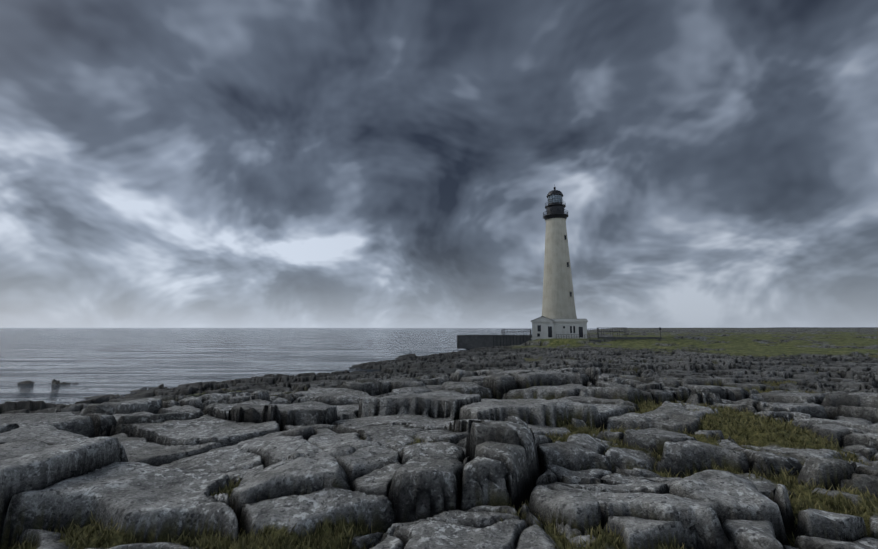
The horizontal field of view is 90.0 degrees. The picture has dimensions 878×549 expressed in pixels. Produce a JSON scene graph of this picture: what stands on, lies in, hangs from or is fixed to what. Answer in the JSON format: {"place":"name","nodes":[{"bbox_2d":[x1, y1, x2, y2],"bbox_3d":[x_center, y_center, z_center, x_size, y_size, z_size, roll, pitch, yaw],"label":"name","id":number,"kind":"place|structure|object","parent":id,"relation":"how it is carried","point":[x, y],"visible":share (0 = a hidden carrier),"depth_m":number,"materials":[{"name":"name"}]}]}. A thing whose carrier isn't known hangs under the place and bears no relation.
{"place":"outdoors","nodes":[
{"label":"outdoors","id":0,"kind":"place"},
{"bbox_2d":[0,328,606,404],"bbox_3d":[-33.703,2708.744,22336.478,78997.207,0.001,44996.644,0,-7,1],"label":"sea","id":1,"kind":"structure","parent":0,"point":[103,361],"depth_m":97.30,"materials":[{"name":"grey liquid"}]},
{"bbox_2d":[0,328,877,548],"bbox_3d":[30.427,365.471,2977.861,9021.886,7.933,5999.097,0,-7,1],"label":"rocky ground","id":2,"kind":"structure","parent":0,"point":[161,463],"depth_m":5.46,"materials":[{"name":"grey stone"}]},
{"bbox_2d":[7,370,877,548],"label":"grass tufts","id":3,"kind":"object","parent":2,"relation":"on","point":[242,542],"visible":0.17,"depth_m":4.26,"materials":[{"name":"green plant"}]},
{"bbox_2d":[531,184,587,338],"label":"lighthouse","id":4,"kind":"object","parent":2,"relation":"on","point":[558,318],"visible":1,"depth_m":117.06,"materials":[{"name":"white paint"}]},
{"bbox_2d":[0,0,877,327],"label":"sky","id":5,"kind":"structure","parent":0,"point":[164,163],"materials":[{"name":"grey"}]},
{"bbox_2d":[457,335,661,348],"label":"terrace walls","id":6,"kind":"structure","parent":0,"point":[470,341],"depth_m":113.88,"materials":[{"name":"stone"}]},
{"bbox_2d":[501,327,626,336],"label":"rail frames","id":7,"kind":"structure","parent":6,"relation":"on","point":[612,331],"depth_m":113.56,"materials":[{"name":"black metal"}]},
{"bbox_2d":[774,327,877,327],"bbox_3d":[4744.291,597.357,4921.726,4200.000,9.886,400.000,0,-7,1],"label":"headland","id":8,"kind":"structure","parent":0,"point":[825,327],"depth_m":4960.53,"materials":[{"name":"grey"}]}
]}

